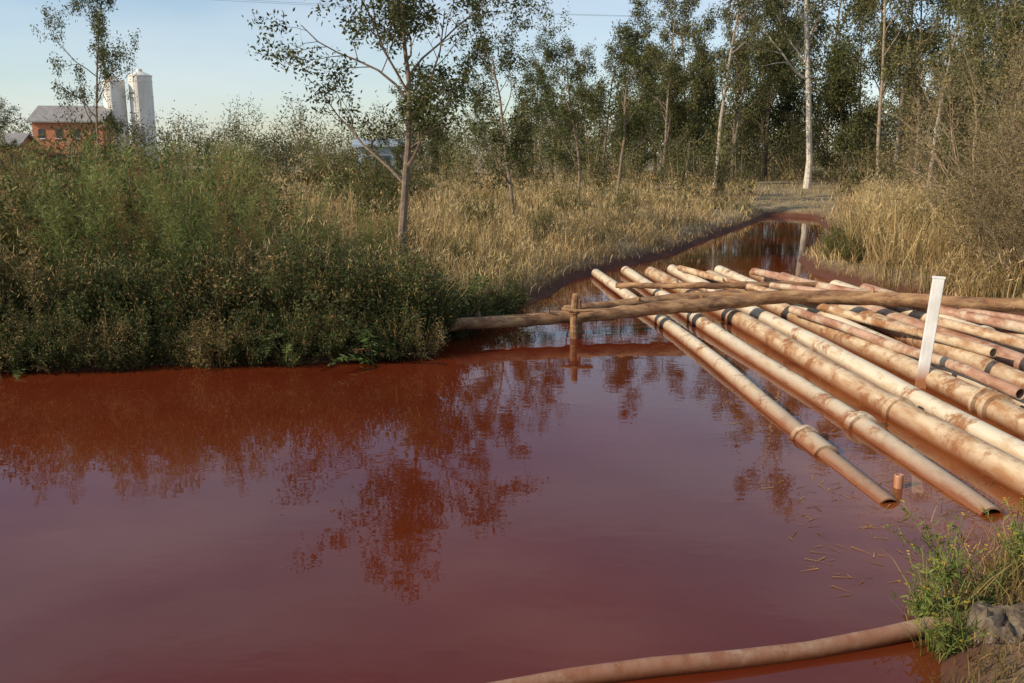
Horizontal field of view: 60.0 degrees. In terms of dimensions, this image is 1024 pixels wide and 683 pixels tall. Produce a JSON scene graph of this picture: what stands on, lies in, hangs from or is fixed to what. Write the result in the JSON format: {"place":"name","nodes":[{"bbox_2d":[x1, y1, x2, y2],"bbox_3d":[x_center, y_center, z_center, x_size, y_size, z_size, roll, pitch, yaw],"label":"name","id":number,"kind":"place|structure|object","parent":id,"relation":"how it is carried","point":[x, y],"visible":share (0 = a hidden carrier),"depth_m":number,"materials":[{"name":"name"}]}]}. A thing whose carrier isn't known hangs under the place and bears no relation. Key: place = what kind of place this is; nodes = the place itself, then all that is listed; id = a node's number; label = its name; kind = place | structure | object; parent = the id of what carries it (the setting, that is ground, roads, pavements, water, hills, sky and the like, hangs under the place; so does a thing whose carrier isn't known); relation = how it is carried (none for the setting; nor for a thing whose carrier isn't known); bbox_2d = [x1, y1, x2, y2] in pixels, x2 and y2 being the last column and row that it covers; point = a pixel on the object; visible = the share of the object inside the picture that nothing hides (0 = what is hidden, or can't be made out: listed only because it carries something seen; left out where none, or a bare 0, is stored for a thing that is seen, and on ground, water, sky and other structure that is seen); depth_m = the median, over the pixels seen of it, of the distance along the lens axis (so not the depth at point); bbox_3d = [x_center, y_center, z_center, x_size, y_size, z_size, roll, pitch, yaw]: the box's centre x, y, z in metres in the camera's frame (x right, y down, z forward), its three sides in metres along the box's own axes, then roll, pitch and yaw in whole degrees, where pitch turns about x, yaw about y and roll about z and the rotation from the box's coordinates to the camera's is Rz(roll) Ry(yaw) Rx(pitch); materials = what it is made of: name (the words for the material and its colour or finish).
{"place":"outdoors","nodes":[
{"label":"outdoors","id":0,"kind":"place"},
{"bbox_2d":[0,216,1023,682],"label":"water","id":1,"kind":"structure","parent":0,"point":[488,506],"depth_m":7.51,"materials":[{"name":"red liquid"}]},
{"bbox_2d":[440,293,782,331],"bbox_3d":[2.003,-0.552,15.209,6.715,0.423,0.276,-4,13,-17],"label":"wooden log","id":2,"kind":"object","parent":1,"relation":"in","point":[701,304],"visible":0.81,"depth_m":15.08,"materials":[{"name":"brown wood"}]},
{"bbox_2d":[591,269,899,503],"bbox_3d":[2.724,-0.112,14.905,0.340,0.405,14.655,-1,12,-4],"label":"rusty pipe","id":3,"kind":"object","parent":1,"relation":"in","point":[811,439],"visible":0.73,"depth_m":10.52,"materials":[{"name":"beige metal"}]},
{"bbox_2d":[621,266,1004,514],"bbox_3d":[3.458,-0.132,14.974,0.354,0.391,15.302,-1,12,-5],"label":"rusty pipe","id":4,"kind":"object","parent":1,"relation":"in","point":[864,424],"visible":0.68,"depth_m":10.08,"materials":[{"name":"beige metal"}]},
{"bbox_2d":[615,278,819,290],"bbox_3d":[4.282,-1.194,18.424,4.235,0.291,0.464,1,12,4],"label":"wooden log","id":5,"kind":"object","parent":4,"relation":"on","point":[699,285],"visible":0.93,"depth_m":18.34,"materials":[{"name":"brown wood"}]},
{"bbox_2d":[644,267,1023,496],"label":"rusty pipe","id":6,"kind":"object","parent":1,"relation":"in","point":[1004,468],"visible":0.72,"depth_m":10.24,"materials":[{"name":"beige metal"}]},
{"bbox_2d":[667,264,1023,460],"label":"rusty pipe","id":7,"kind":"object","parent":1,"relation":"in","point":[924,400],"visible":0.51,"depth_m":11.36,"materials":[{"name":"beige metal"}]},
{"bbox_2d":[704,270,1023,436],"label":"rusty pipe","id":8,"kind":"object","parent":1,"relation":"in","point":[997,407],"visible":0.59,"depth_m":11.40,"materials":[{"name":"beige metal"}]},
{"bbox_2d":[677,265,997,357],"bbox_3d":[5.340,-0.787,16.662,0.212,0.174,9.465,-3,12,-16],"label":"rusty pipe","id":9,"kind":"object","parent":8,"relation":"on","point":[975,347],"visible":0.75,"depth_m":14.38,"materials":[{"name":"beige metal"}]},
{"bbox_2d":[788,306,1023,399],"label":"rusty pipe","id":10,"kind":"object","parent":8,"relation":"on","point":[997,383],"visible":0.96,"depth_m":12.25,"materials":[{"name":"metal"}]},
{"bbox_2d":[714,265,1023,407],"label":"rusty pipe","id":11,"kind":"object","parent":1,"relation":"in","point":[726,272],"visible":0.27,"depth_m":14.95,"materials":[{"name":"beige metal"}]},
{"bbox_2d":[749,272,1023,387],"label":"rusty pipe","id":12,"kind":"object","parent":1,"relation":"in","point":[1005,372],"visible":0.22,"depth_m":12.83,"materials":[{"name":"beige metal"}]},
{"bbox_2d":[781,272,1023,371],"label":"rusty pipe","id":13,"kind":"object","parent":1,"relation":"in","point":[1010,357],"visible":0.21,"depth_m":13.80,"materials":[{"name":"metal"}]},
{"bbox_2d":[750,268,1023,333],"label":"rusty pipe","id":14,"kind":"object","parent":13,"relation":"on","point":[997,322],"visible":0.66,"depth_m":15.13,"materials":[{"name":"metal"}]},
{"bbox_2d":[922,313,1023,349],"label":"rusty pipe","id":15,"kind":"object","parent":13,"relation":"on","point":[993,335],"visible":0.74,"depth_m":13.46,"materials":[{"name":"beige metal"}]},
{"bbox_2d":[915,276,945,388],"bbox_3d":[5.361,0.155,11.493,0.155,2.020,0.094,6,13,11],"label":"white marker post","id":16,"kind":"object","parent":1,"relation":"in","point":[930,327],"visible":0.75,"depth_m":11.39,"materials":[{"name":"paint"}]},
{"bbox_2d":[0,154,1023,682],"bbox_3d":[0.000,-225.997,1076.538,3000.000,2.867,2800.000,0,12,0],"label":"ground","id":17,"kind":"structure","parent":0,"point":[784,206],"depth_m":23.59,"materials":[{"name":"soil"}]},
{"bbox_2d":[0,223,98,337],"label":"bush","id":18,"kind":"object","parent":17,"relation":"on","point":[29,284],"visible":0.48,"depth_m":12.95,"materials":[{"name":"green plant"}]},
{"bbox_2d":[21,293,108,371],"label":"bush","id":19,"kind":"object","parent":17,"relation":"on","point":[56,358],"visible":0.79,"depth_m":12.31,"materials":[{"name":"green plant"}]},
{"bbox_2d":[0,162,131,296],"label":"dog fennel","id":20,"kind":"object","parent":17,"relation":"on","point":[63,241],"visible":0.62,"depth_m":14.39,"materials":[{"name":"green plant"}]},
{"bbox_2d":[0,165,134,296],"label":"bush","id":21,"kind":"object","parent":17,"relation":"on","point":[7,229],"visible":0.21,"depth_m":14.97,"materials":[{"name":"green plant"}]},
{"bbox_2d":[32,122,111,169],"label":"walls","id":22,"kind":"structure","parent":17,"relation":"on","point":[45,126],"depth_m":114.89,"materials":[{"name":"red brick"}]},
{"bbox_2d":[26,106,111,122],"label":"roof","id":23,"kind":"structure","parent":22,"relation":"on","point":[39,113],"depth_m":115.80,"materials":[{"name":"grey metal"}]},
{"bbox_2d":[0,134,146,270],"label":"dog fennel","id":24,"kind":"object","parent":17,"relation":"on","point":[20,174],"visible":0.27,"depth_m":15.52,"materials":[{"name":"green plant"}]},
{"bbox_2d":[27,242,137,338],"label":"bush","id":25,"kind":"object","parent":17,"relation":"on","point":[48,306],"visible":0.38,"depth_m":12.94,"materials":[{"name":"green plant"}]},
{"bbox_2d":[30,0,140,167],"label":"open crowned tree","id":26,"kind":"object","parent":17,"relation":"on","point":[99,25],"visible":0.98,"depth_m":56.03,"materials":[{"name":"green plant"}]},
{"bbox_2d":[12,114,162,204],"bbox_3d":[-12.017,-4.644,25.554,4.089,3.758,4.242,-8,15,-35],"label":"bush","id":27,"kind":"object","parent":17,"relation":"on","point":[80,146],"visible":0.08,"depth_m":25.13,"materials":[{"name":"green plant"}]},
{"bbox_2d":[0,117,178,248],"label":"bush","id":28,"kind":"object","parent":17,"relation":"on","point":[68,168],"visible":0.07,"depth_m":18.25,"materials":[{"name":"green plant"}]},
{"bbox_2d":[56,301,145,369],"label":"bush","id":29,"kind":"object","parent":17,"relation":"on","point":[109,348],"visible":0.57,"depth_m":12.51,"materials":[{"name":"green plant"}]},
{"bbox_2d":[45,229,172,327],"bbox_3d":[-6.027,-0.888,13.399,1.838,1.691,1.890,8,15,34],"label":"bush","id":30,"kind":"object","parent":17,"relation":"on","point":[124,274],"visible":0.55,"depth_m":13.04,"materials":[{"name":"green plant"}]},
{"bbox_2d":[78,166,189,291],"bbox_3d":[-6.191,-1.727,14.833,1.564,2.419,1.778,1,12,6],"label":"dog fennel","id":31,"kind":"object","parent":17,"relation":"on","point":[140,239],"visible":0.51,"depth_m":14.46,"materials":[{"name":"green plant"}]},
{"bbox_2d":[85,296,186,371],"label":"bush","id":32,"kind":"object","parent":17,"relation":"on","point":[141,351],"visible":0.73,"depth_m":12.54,"materials":[{"name":"green plant"}]},
{"bbox_2d":[81,135,192,271],"bbox_3d":[-6.790,-2.309,16.299,2.146,2.903,2.276,-7,14,-28],"label":"dog fennel","id":33,"kind":"object","parent":17,"relation":"on","point":[143,166],"visible":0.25,"depth_m":15.76,"materials":[{"name":"green plant"}]},
{"bbox_2d":[127,69,156,163],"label":"storage silo","id":34,"kind":"object","parent":17,"relation":"on","point":[140,86],"visible":0.7,"depth_m":118.82,"materials":[{"name":"paint"}]},
{"bbox_2d":[96,249,190,337],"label":"bush","id":35,"kind":"object","parent":17,"relation":"on","point":[153,304],"visible":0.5,"depth_m":13.08,"materials":[{"name":"green plant"}]},
{"bbox_2d":[132,176,231,290],"bbox_3d":[-5.219,-1.541,14.406,1.650,2.306,1.764,5,13,24],"label":"dog fennel","id":36,"kind":"object","parent":17,"relation":"on","point":[174,237],"visible":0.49,"depth_m":14.17,"materials":[{"name":"green plant"}]},
{"bbox_2d":[0,152,372,285],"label":"reeds","id":37,"kind":"object","parent":17,"relation":"on","point":[305,202],"visible":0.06,"depth_m":24.86,"materials":[{"name":"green plant"}]},
{"bbox_2d":[130,234,246,329],"bbox_3d":[-4.920,-0.903,13.611,1.640,1.660,1.895,-4,13,-17],"label":"bush","id":38,"kind":"object","parent":17,"relation":"on","point":[189,273],"visible":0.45,"depth_m":13.23,"materials":[{"name":"green plant"}]},
{"bbox_2d":[133,137,254,268],"bbox_3d":[-5.806,-2.245,16.057,2.322,2.882,2.007,3,12,13],"label":"dog fennel","id":39,"kind":"object","parent":17,"relation":"on","point":[205,186],"visible":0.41,"depth_m":15.81,"materials":[{"name":"green plant"}]},
{"bbox_2d":[151,226,275,337],"bbox_3d":[-4.547,-0.891,13.462,1.748,1.753,1.709,-5,13,-22],"label":"bush","id":40,"kind":"object","parent":17,"relation":"on","point":[211,264],"visible":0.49,"depth_m":13.14,"materials":[{"name":"green plant"}]},
{"bbox_2d":[176,301,257,369],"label":"bush","id":41,"kind":"object","parent":17,"relation":"on","point":[200,357],"visible":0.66,"depth_m":12.61,"materials":[{"name":"green plant"}]},
{"bbox_2d":[174,137,268,248],"bbox_3d":[-6.021,-2.799,18.497,2.001,2.903,2.291,-4,13,-17],"label":"dog fennel","id":42,"kind":"object","parent":17,"relation":"on","point":[247,186],"visible":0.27,"depth_m":18.08,"materials":[{"name":"green plant"}]},
{"bbox_2d":[0,202,449,323],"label":"reeds","id":43,"kind":"object","parent":17,"relation":"on","point":[308,218],"visible":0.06,"depth_m":14.49,"materials":[{"name":"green plant"}]},
{"bbox_2d":[189,190,285,281],"bbox_3d":[-4.444,-1.507,14.763,1.390,2.056,1.478,2,12,11],"label":"dog fennel","id":44,"kind":"object","parent":17,"relation":"on","point":[251,231],"visible":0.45,"depth_m":14.59,"materials":[{"name":"green plant"}]},
{"bbox_2d":[166,147,310,248],"bbox_3d":[-6.433,-3.211,20.852,3.377,3.020,3.142,2,12,11],"label":"bush","id":45,"kind":"object","parent":17,"relation":"on","point":[275,184],"visible":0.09,"depth_m":20.53,"materials":[{"name":"green plant"}]},
{"bbox_2d":[184,232,297,329],"bbox_3d":[-4.159,-0.921,13.689,1.857,1.688,1.861,3,12,16],"label":"bush","id":46,"kind":"object","parent":17,"relation":"on","point":[228,280],"visible":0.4,"depth_m":13.26,"materials":[{"name":"green plant"}]},
{"bbox_2d":[206,296,281,366],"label":"bush","id":47,"kind":"object","parent":17,"relation":"on","point":[259,353],"visible":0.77,"depth_m":12.72,"materials":[{"name":"green plant"}]},
{"bbox_2d":[255,309,327,367],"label":"bush","id":48,"kind":"object","parent":17,"relation":"on","point":[296,356],"visible":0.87,"depth_m":12.76,"materials":[{"name":"green plant"}]},
{"bbox_2d":[234,230,361,331],"bbox_3d":[-3.286,-0.854,13.464,1.715,1.662,1.758,8,15,34],"label":"bush","id":49,"kind":"object","parent":17,"relation":"on","point":[296,292],"visible":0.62,"depth_m":13.24,"materials":[{"name":"green plant"}]},
{"bbox_2d":[240,221,356,319],"bbox_3d":[-3.184,-1.034,13.869,1.868,1.811,1.894,-1,12,-4],"label":"bush","id":50,"kind":"object","parent":17,"relation":"on","point":[300,269],"visible":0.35,"depth_m":13.53,"materials":[{"name":"green plant"}]},
{"bbox_2d":[255,182,343,260],"bbox_3d":[-4.170,-2.212,17.803,1.711,2.005,1.444,-10,16,-40],"label":"dog fennel","id":51,"kind":"object","parent":17,"relation":"on","point":[316,222],"visible":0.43,"depth_m":17.57,"materials":[{"name":"green plant"}]},
{"bbox_2d":[296,291,371,362],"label":"bush","id":52,"kind":"object","parent":17,"relation":"on","point":[328,349],"visible":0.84,"depth_m":12.85,"materials":[{"name":"green plant"}]},
{"bbox_2d":[298,235,398,325],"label":"bush","id":53,"kind":"object","parent":17,"relation":"on","point":[348,279],"visible":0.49,"depth_m":13.46,"materials":[{"name":"green plant"}]},
{"bbox_2d":[312,305,435,365],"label":"fern","id":54,"kind":"object","parent":17,"relation":"on","point":[366,351],"visible":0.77,"depth_m":12.83,"materials":[{"name":"green plant"}]},
{"bbox_2d":[346,247,442,330],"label":"bush","id":55,"kind":"object","parent":17,"relation":"on","point":[396,282],"visible":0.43,"depth_m":13.56,"materials":[{"name":"green plant"}]},
{"bbox_2d":[242,0,553,252],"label":"open crowned tree","id":56,"kind":"object","parent":17,"relation":"on","point":[401,14],"visible":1,"depth_m":22.16,"materials":[{"name":"green plant"}]},
{"bbox_2d":[367,293,432,361],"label":"bush","id":57,"kind":"object","parent":17,"relation":"on","point":[405,344],"visible":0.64,"depth_m":13.15,"materials":[{"name":"green plant"}]},
{"bbox_2d":[366,244,473,340],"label":"bush","id":58,"kind":"object","parent":17,"relation":"on","point":[422,295],"visible":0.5,"depth_m":13.73,"materials":[{"name":"green plant"}]},
{"bbox_2d":[253,194,678,306],"bbox_3d":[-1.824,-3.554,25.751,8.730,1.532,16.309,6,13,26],"label":"reeds","id":59,"kind":"object","parent":17,"relation":"on","point":[438,221],"visible":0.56,"depth_m":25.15,"materials":[{"name":"beige plant"}]},
{"bbox_2d":[0,98,984,177],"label":"shrub thicket","id":60,"kind":"object","parent":17,"relation":"on","point":[276,155],"visible":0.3,"depth_m":87.04,"materials":[{"name":"green plant"}]},
{"bbox_2d":[269,174,720,230],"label":"reeds","id":61,"kind":"object","parent":17,"relation":"on","point":[640,198],"visible":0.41,"depth_m":37.87,"materials":[{"name":"beige plant"}]},
{"bbox_2d":[441,0,561,228],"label":"open crowned tree","id":62,"kind":"object","parent":17,"relation":"on","point":[484,51],"visible":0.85,"depth_m":27.70,"materials":[{"name":"green plant"}]},
{"bbox_2d":[0,72,1007,173],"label":"distant treeline","id":63,"kind":"object","parent":17,"relation":"on","point":[300,124],"visible":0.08,"depth_m":164.31,"materials":[{"name":"green plant"}]},
{"bbox_2d":[4,110,1004,208],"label":"shrub thicket","id":64,"kind":"object","parent":17,"relation":"on","point":[724,172],"visible":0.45,"depth_m":54.53,"materials":[{"name":"green plant"}]},
{"bbox_2d":[507,0,609,203],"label":"open crowned tree","id":65,"kind":"object","parent":17,"relation":"on","point":[563,155],"visible":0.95,"depth_m":37.77,"materials":[{"name":"green plant"}]},
{"bbox_2d":[570,0,674,197],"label":"open crowned tree","id":66,"kind":"object","parent":17,"relation":"on","point":[634,59],"visible":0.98,"depth_m":43.79,"materials":[{"name":"green plant"}]},
{"bbox_2d":[624,0,701,184],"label":"eucalyptus tree","id":67,"kind":"object","parent":17,"relation":"on","point":[670,64],"visible":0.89,"depth_m":61.87,"materials":[{"name":"green plant"}]},
{"bbox_2d":[638,56,712,171],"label":"broadleaf tree","id":68,"kind":"object","parent":17,"relation":"on","point":[679,111],"visible":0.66,"depth_m":69.73,"materials":[{"name":"green plant"}]},
{"bbox_2d":[653,48,731,177],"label":"broadleaf tree","id":69,"kind":"object","parent":17,"relation":"on","point":[711,91],"visible":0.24,"depth_m":84.14,"materials":[{"name":"green plant"}]},
{"bbox_2d":[661,3,725,178],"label":"eucalyptus tree","id":70,"kind":"object","parent":17,"relation":"on","point":[706,27],"visible":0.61,"depth_m":75.48,"materials":[{"name":"green plant"}]},
{"bbox_2d":[489,609,969,682],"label":"rusty pipe","id":71,"kind":"object","parent":17,"relation":"on","point":[662,666],"visible":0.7,"depth_m":5.27,"materials":[{"name":"metal"}]},
{"bbox_2d":[702,0,775,188],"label":"eucalyptus tree","id":72,"kind":"object","parent":17,"relation":"on","point":[732,52],"visible":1,"depth_m":57.06,"materials":[{"name":"green plant"}]},
{"bbox_2d":[709,0,786,181],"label":"eucalyptus tree","id":73,"kind":"object","parent":17,"relation":"on","point":[743,113],"visible":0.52,"depth_m":66.39,"materials":[{"name":"green plant"}]},
{"bbox_2d":[726,33,813,179],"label":"broadleaf tree","id":74,"kind":"object","parent":17,"relation":"on","point":[787,73],"visible":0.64,"depth_m":77.37,"materials":[{"name":"green plant"}]},
{"bbox_2d":[727,8,829,171],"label":"broadleaf tree","id":75,"kind":"object","parent":17,"relation":"on","point":[790,94],"visible":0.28,"depth_m":86.72,"materials":[{"name":"green plant"}]},
{"bbox_2d":[727,0,843,188],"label":"eucalyptus tree","id":76,"kind":"object","parent":17,"relation":"on","point":[808,36],"visible":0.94,"depth_m":59.43,"materials":[{"name":"green plant"}]},
{"bbox_2d":[563,287,1023,312],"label":"wooden log","id":77,"kind":"object","parent":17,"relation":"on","point":[875,298],"visible":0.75,"depth_m":15.67,"materials":[{"name":"brown wood"}]},
{"bbox_2d":[780,0,887,181],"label":"eucalyptus tree","id":78,"kind":"object","parent":17,"relation":"on","point":[838,27],"visible":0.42,"depth_m":71.50,"materials":[{"name":"green plant"}]},
{"bbox_2d":[794,30,883,184],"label":"broadleaf tree","id":79,"kind":"object","parent":17,"relation":"on","point":[835,91],"visible":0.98,"depth_m":67.29,"materials":[{"name":"green plant"}]},
{"bbox_2d":[853,27,939,164],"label":"broadleaf tree","id":80,"kind":"object","parent":17,"relation":"on","point":[899,96],"visible":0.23,"depth_m":68.19,"materials":[{"name":"green plant"}]},
{"bbox_2d":[853,0,955,178],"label":"eucalyptus tree","id":81,"kind":"object","parent":17,"relation":"on","point":[887,29],"visible":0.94,"depth_m":55.54,"materials":[{"name":"green plant"}]},
{"bbox_2d":[850,0,961,186],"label":"eucalyptus tree","id":82,"kind":"object","parent":17,"relation":"on","point":[911,88],"visible":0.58,"depth_m":58.33,"materials":[{"name":"green plant"}]},
{"bbox_2d":[862,0,952,184],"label":"eucalyptus tree","id":83,"kind":"object","parent":17,"relation":"on","point":[932,24],"visible":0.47,"depth_m":61.78,"materials":[{"name":"green plant"}]},
{"bbox_2d":[831,165,1023,297],"bbox_3d":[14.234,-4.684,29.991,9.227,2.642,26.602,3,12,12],"label":"reeds","id":84,"kind":"object","parent":17,"relation":"on","point":[896,228],"visible":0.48,"depth_m":21.77,"materials":[{"name":"beige plant"}]},
{"bbox_2d":[888,544,969,618],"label":"flowering weed","id":85,"kind":"object","parent":17,"relation":"on","point":[928,598],"visible":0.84,"depth_m":5.69,"materials":[{"name":"green plant"}]},
{"bbox_2d":[842,0,1023,226],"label":"bare shrub","id":86,"kind":"object","parent":17,"relation":"on","point":[908,125],"visible":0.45,"depth_m":20.88,"materials":[{"name":"brown plant"}]},
{"bbox_2d":[881,500,987,594],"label":"flowering weed","id":87,"kind":"object","parent":17,"relation":"on","point":[953,566],"visible":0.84,"depth_m":6.05,"materials":[{"name":"green plant"}]},
{"bbox_2d":[861,25,1023,279],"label":"bare shrub","id":88,"kind":"object","parent":17,"relation":"on","point":[972,197],"visible":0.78,"depth_m":17.78,"materials":[{"name":"brown plant"}]},
{"bbox_2d":[865,0,1023,263],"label":"bare shrub","id":89,"kind":"object","parent":17,"relation":"on","point":[953,135],"visible":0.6,"depth_m":19.28,"materials":[{"name":"brown plant"}]},
{"bbox_2d":[885,488,1023,682],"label":"bank grass","id":90,"kind":"structure","parent":17,"relation":"on","point":[986,583],"depth_m":5.69,"materials":[{"name":"green plant"}]},
{"bbox_2d":[889,46,1023,243],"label":"bare shrub","id":91,"kind":"object","parent":17,"relation":"on","point":[930,170],"visible":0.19,"depth_m":22.64,"materials":[{"name":"brown plant"}]},
{"bbox_2d":[913,0,1005,187],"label":"eucalyptus tree","id":92,"kind":"object","parent":17,"relation":"on","point":[957,26],"visible":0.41,"depth_m":49.31,"materials":[{"name":"green plant"}]},
{"bbox_2d":[912,63,1011,184],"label":"broadleaf tree","id":93,"kind":"object","parent":17,"relation":"on","point":[957,98],"visible":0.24,"depth_m":52.46,"materials":[{"name":"green plant"}]},
{"bbox_2d":[922,148,1023,291],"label":"bare shrub","id":94,"kind":"object","parent":17,"relation":"on","point":[997,247],"visible":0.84,"depth_m":17.20,"materials":[{"name":"brown plant"}]},
{"bbox_2d":[929,0,1023,171],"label":"eucalyptus tree","id":95,"kind":"object","parent":17,"relation":"on","point":[982,40],"visible":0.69,"depth_m":42.84,"materials":[{"name":"green plant"}]},
{"bbox_2d":[951,0,1023,175],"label":"eucalyptus tree","id":96,"kind":"object","parent":17,"relation":"on","point":[997,88],"visible":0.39,"depth_m":22.21,"materials":[{"name":"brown plant"}]},
{"bbox_2d":[956,0,1023,166],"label":"eucalyptus tree","id":97,"kind":"object","parent":17,"relation":"on","point":[1017,21],"visible":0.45,"depth_m":54.17,"materials":[{"name":"green plant"}]},
{"bbox_2d":[961,601,1023,644],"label":"rock","id":98,"kind":"object","parent":17,"relation":"on","point":[995,619],"visible":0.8,"depth_m":5.26,"materials":[{"name":"grey stone"}]},
{"bbox_2d":[0,0,1023,153],"label":"sky","id":99,"kind":"structure","parent":0,"point":[194,52],"materials":[{"name":"blue"}]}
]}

